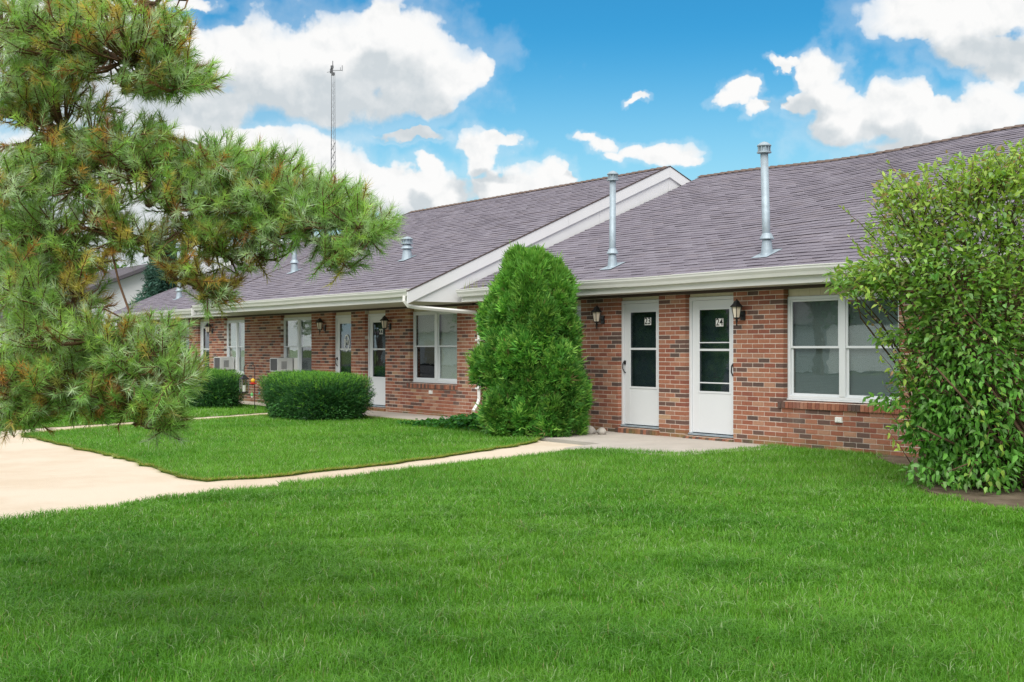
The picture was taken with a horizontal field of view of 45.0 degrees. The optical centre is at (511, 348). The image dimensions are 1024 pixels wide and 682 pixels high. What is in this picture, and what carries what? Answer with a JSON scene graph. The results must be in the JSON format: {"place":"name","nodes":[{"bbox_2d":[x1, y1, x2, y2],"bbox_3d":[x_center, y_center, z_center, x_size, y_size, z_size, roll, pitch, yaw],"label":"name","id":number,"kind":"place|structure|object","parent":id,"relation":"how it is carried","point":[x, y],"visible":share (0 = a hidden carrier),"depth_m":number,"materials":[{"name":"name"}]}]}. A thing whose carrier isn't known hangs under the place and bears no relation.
{"place":"outdoors","nodes":[
{"label":"outdoors","id":0,"kind":"place"},
{"bbox_2d":[1,386,267,430],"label":"lawn","id":1,"kind":"structure","parent":0,"point":[131,421],"depth_m":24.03,"materials":[{"name":"plant"}]},
{"bbox_2d":[0,264,149,378],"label":"white house","id":2,"kind":"structure","parent":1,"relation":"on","point":[131,281],"depth_m":45.41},
{"bbox_2d":[181,394,238,408],"bbox_3d":[-7.240,1.191,28.738,1.436,0.362,3.208,0,0,-35],"label":"ground cover","id":3,"kind":"object","parent":1,"relation":"on","point":[235,405],"visible":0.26,"depth_m":27.61,"materials":[{"name":"green plant"}]},
{"bbox_2d":[184,366,249,407],"bbox_3d":[-7.211,0.932,28.749,1.396,1.070,3.388,0,0,-35],"label":"yew hedge","id":4,"kind":"object","parent":1,"relation":"on","point":[223,383],"visible":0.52,"depth_m":27.67,"materials":[{"name":"green plant"}]},
{"bbox_2d":[244,363,255,408],"bbox_3d":[-5.655,0.851,26.776,0.297,1.098,0.067,0,0,13],"label":"shepherd hook","id":5,"kind":"object","parent":1,"relation":"on","point":[254,382],"visible":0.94,"depth_m":26.78,"materials":[{"name":"black metal"}]},
{"bbox_2d":[239,373,248,392],"bbox_3d":[-5.798,0.723,26.782,0.167,0.455,0.167,0,0,-35],"label":"hanging lantern","id":6,"kind":"object","parent":5,"relation":"hanging from","point":[244,386],"visible":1,"depth_m":26.75,"materials":[{"name":"black metal"}]},
{"bbox_2d":[19,413,544,481],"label":"island lawn","id":7,"kind":"structure","parent":0,"point":[276,457],"depth_m":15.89,"materials":[{"name":"plant"}]},
{"bbox_2d":[256,369,376,420],"bbox_3d":[-3.791,0.932,23.842,1.797,1.090,2.635,0,0,-35],"label":"yew hedge","id":8,"kind":"object","parent":7,"relation":"on","point":[326,390],"visible":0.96,"depth_m":23.11,"materials":[{"name":"green plant"}]},
{"bbox_2d":[267,402,366,420],"bbox_3d":[-3.777,1.197,23.828,1.780,0.365,2.432,0,0,-35],"label":"ground cover","id":9,"kind":"object","parent":7,"relation":"on","point":[281,414],"visible":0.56,"depth_m":23.10,"materials":[{"name":"green plant"}]},
{"bbox_2d":[396,413,537,431],"bbox_3d":[-0.595,1.188,20.951,1.768,0.361,3.672,0,0,-35],"label":"ground cover","id":10,"kind":"object","parent":7,"relation":"on","point":[458,421],"visible":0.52,"depth_m":20.58,"materials":[{"name":"green plant"}]},
{"bbox_2d":[464,240,595,439],"bbox_3d":[0.296,-0.145,19.319,2.035,3.192,2.261,0,0,-35],"label":"arborvitae","id":11,"kind":"object","parent":7,"relation":"on","point":[525,362],"visible":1,"depth_m":18.73,"materials":[{"name":"green plant"}]},
{"bbox_2d":[0,413,581,519],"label":"path","id":12,"kind":"structure","parent":0,"point":[37,475],"depth_m":13.11,"materials":[{"name":"concrete"}]},
{"bbox_2d":[362,410,449,420],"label":"stoop pavement","id":13,"kind":"structure","parent":0,"point":[397,415],"depth_m":24.35,"materials":[{"name":"concrete"}]},
{"bbox_2d":[0,442,1023,681],"bbox_3d":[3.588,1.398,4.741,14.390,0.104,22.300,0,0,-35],"label":"lawn","id":14,"kind":"structure","parent":0,"point":[575,543],"depth_m":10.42,"materials":[{"name":"plant"}]},
{"bbox_2d":[0,0,409,451],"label":"pine tree","id":15,"kind":"object","parent":14,"relation":"on","point":[144,376],"visible":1,"depth_m":5.25,"materials":[{"name":"green plant"}]},
{"bbox_2d":[0,0,1023,276],"label":"sky","id":16,"kind":"structure","parent":0,"point":[438,102],"materials":[{"name":"blue"}]},
{"bbox_2d":[523,430,775,455],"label":"concrete patio","id":17,"kind":"structure","parent":0,"point":[609,439],"depth_m":17.65,"materials":[{"name":"concrete"}]},
{"bbox_2d":[586,425,595,433],"bbox_3d":[1.226,1.283,19.429,0.187,0.157,0.196,0,0,-27],"label":"stone","id":18,"kind":"object","parent":17,"relation":"on","point":[592,430],"visible":0.6,"depth_m":19.35,"materials":[{"name":"beige stone"}]},
{"bbox_2d":[596,427,606,434],"bbox_3d":[1.393,1.295,19.315,0.145,0.134,0.182,0,0,-44],"label":"stone","id":19,"kind":"object","parent":17,"relation":"on","point":[601,431],"visible":0.91,"depth_m":19.26,"materials":[{"name":"beige stone"}]},
{"bbox_2d":[877,454,1023,510],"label":"bare dirt","id":20,"kind":"structure","parent":0,"point":[1015,497],"depth_m":11.48,"materials":[{"name":"brown soil"}]},
{"bbox_2d":[821,138,1023,494],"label":"dogwood shrub","id":21,"kind":"object","parent":20,"relation":"on","point":[976,390],"visible":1,"depth_m":11.90,"materials":[{"name":"green plant"}]},
{"label":"ground","id":22,"kind":"structure","parent":0,"visible":0},
{"bbox_2d":[91,251,125,271],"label":"broadleaf tree","id":23,"kind":"object","parent":22,"relation":"on","point":[122,266],"visible":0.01,"depth_m":65.30,"materials":[{"name":"green plant"}]},
{"bbox_2d":[128,238,184,305],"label":"spruce tree","id":24,"kind":"object","parent":22,"relation":"on","point":[154,284],"visible":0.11,"depth_m":41.48,"materials":[{"name":"green plant"}]},
{"bbox_2d":[103,235,338,403],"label":"apartment building","id":25,"kind":"structure","parent":22,"relation":"on","point":[227,337],"depth_m":34.62,"materials":[{"name":"brick"}]},
{"bbox_2d":[181,320,188,357],"bbox_3d":[-9.303,0.188,35.543,0.208,2.045,0.850,0,0,-35],"label":"door","id":26,"kind":"structure","parent":25,"relation":"in","point":[181,320],"depth_m":35.75,"materials":[{"name":"white paint"}]},
{"bbox_2d":[200,319,208,368],"bbox_3d":[-8.412,0.188,34.330,0.160,2.045,0.840,0,0,-35],"label":"door","id":27,"kind":"structure","parent":25,"relation":"in","point":[205,321],"depth_m":34.55,"materials":[{"name":"white paint"}]},
{"bbox_2d":[204,323,212,334],"bbox_3d":[-8.246,-0.520,33.626,0.235,0.384,0.199,0,0,-35],"label":"wall lantern","id":28,"kind":"object","parent":25,"relation":"attached to","point":[207,326],"depth_m":33.58,"materials":[{"name":"black metal"}]},
{"bbox_2d":[214,357,238,369],"bbox_3d":[-7.538,0.385,32.635,0.430,0.330,0.656,0,0,-35],"label":"air conditioner","id":29,"kind":"object","parent":25,"relation":"attached to","point":[223,362],"visible":0.77,"depth_m":32.55,"materials":[{"name":"grey plastic"}]},
{"bbox_2d":[227,317,244,374],"bbox_3d":[-7.206,-0.076,32.562,0.101,1.517,1.372,0,0,-35],"label":"window","id":30,"kind":"structure","parent":25,"relation":"in","point":[233,340],"depth_m":32.55,"materials":[{"name":"white paint"}]},
{"bbox_2d":[330,61,342,233],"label":"radio tower","id":31,"kind":"structure","parent":22,"relation":"on","point":[332,74],"depth_m":110.10,"materials":[{"name":"grey metal"}]},
{"bbox_2d":[191,166,690,416],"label":"apartment building","id":32,"kind":"structure","parent":22,"relation":"on","point":[412,360],"depth_m":25.97,"materials":[{"name":"brick"}]},
{"bbox_2d":[270,358,297,371],"bbox_3d":[-5.487,0.385,29.749,0.430,0.330,0.656,0,0,-35],"label":"air conditioner","id":33,"kind":"object","parent":32,"relation":"attached to","point":[278,364],"visible":0.92,"depth_m":29.67,"materials":[{"name":"grey plastic"}]},
{"bbox_2d":[284,314,311,380],"bbox_3d":[-5.114,-0.021,29.540,0.192,1.628,1.790,0,0,-35],"label":"window","id":34,"kind":"structure","parent":32,"relation":"in","point":[294,344],"depth_m":29.51,"materials":[{"name":"white paint"}]},
{"bbox_2d":[315,318,325,334],"bbox_3d":[-4.359,-0.510,28.156,0.235,0.384,0.199,0,0,-35],"label":"wall lantern","id":35,"kind":"object","parent":32,"relation":"attached to","point":[319,322],"depth_m":28.11,"materials":[{"name":"black metal"}]},
{"bbox_2d":[335,312,350,373],"bbox_3d":[-3.689,0.188,27.645,0.208,2.045,0.890,0,0,-35],"label":"door","id":36,"kind":"structure","parent":32,"relation":"in","point":[344,318],"depth_m":27.84,"materials":[{"name":"white paint"}]},
{"bbox_2d":[367,310,385,410],"bbox_3d":[-2.838,0.257,26.385,0.280,2.184,0.930,0,0,-35],"label":"door","id":37,"kind":"structure","parent":32,"relation":"in","point":[379,379],"depth_m":26.57,"materials":[{"name":"white paint"}]},
{"bbox_2d":[380,315,390,333],"bbox_3d":[-2.633,-0.500,25.727,0.235,0.384,0.199,0,0,-35],"label":"wall lantern","id":38,"kind":"object","parent":32,"relation":"attached to","point":[384,320],"depth_m":25.68,"materials":[{"name":"black metal"}]},
{"bbox_2d":[407,306,457,389],"bbox_3d":[-1.525,-0.021,24.490,0.192,1.628,1.880,0,0,-35],"label":"window","id":39,"kind":"structure","parent":32,"relation":"in","point":[429,327],"depth_m":24.43,"materials":[{"name":"white paint"}]},
{"bbox_2d":[456,124,1023,457],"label":"apartment building","id":40,"kind":"structure","parent":22,"relation":"on","point":[667,280],"depth_m":18.53,"materials":[{"name":"brick"}]},
{"bbox_2d":[576,300,580,357],"bbox_3d":[0.719,-0.065,21.411,0.101,1.539,1.812,0,0,-35],"label":"window","id":41,"kind":"structure","parent":40,"relation":"in","point":[578,308],"depth_m":20.83,"materials":[{"name":"white paint"}]},
{"bbox_2d":[591,305,604,328],"bbox_3d":[1.387,-0.510,20.070,0.235,0.384,0.199,0,0,-35],"label":"wall lantern","id":42,"kind":"object","parent":40,"relation":"attached to","point":[596,311],"depth_m":20.02,"materials":[{"name":"black metal"}]},
{"bbox_2d":[615,296,659,435],"bbox_3d":[2.057,0.257,19.497,0.280,2.184,1.010,0,0,-35],"label":"door","id":43,"kind":"structure","parent":40,"relation":"in","point":[640,316],"depth_m":19.62,"materials":[{"name":"white paint"}]},
{"bbox_2d":[682,292,733,441],"bbox_3d":[2.966,0.257,18.217,0.280,2.184,1.030,0,0,-35],"label":"door","id":44,"kind":"structure","parent":40,"relation":"in","point":[711,324],"depth_m":18.34,"materials":[{"name":"white paint"}]},
{"bbox_2d":[730,299,744,325],"bbox_3d":[3.195,-0.510,17.527,0.235,0.384,0.199,0,0,-35],"label":"wall lantern","id":45,"kind":"object","parent":40,"relation":"attached to","point":[737,306],"depth_m":17.48,"materials":[{"name":"black metal"}]},
{"bbox_2d":[778,286,899,413],"bbox_3d":[4.314,-0.010,16.274,0.192,1.650,2.010,0,0,-35],"label":"window","id":46,"kind":"structure","parent":40,"relation":"in","point":[829,355],"depth_m":16.43,"materials":[{"name":"white paint"}]}
]}

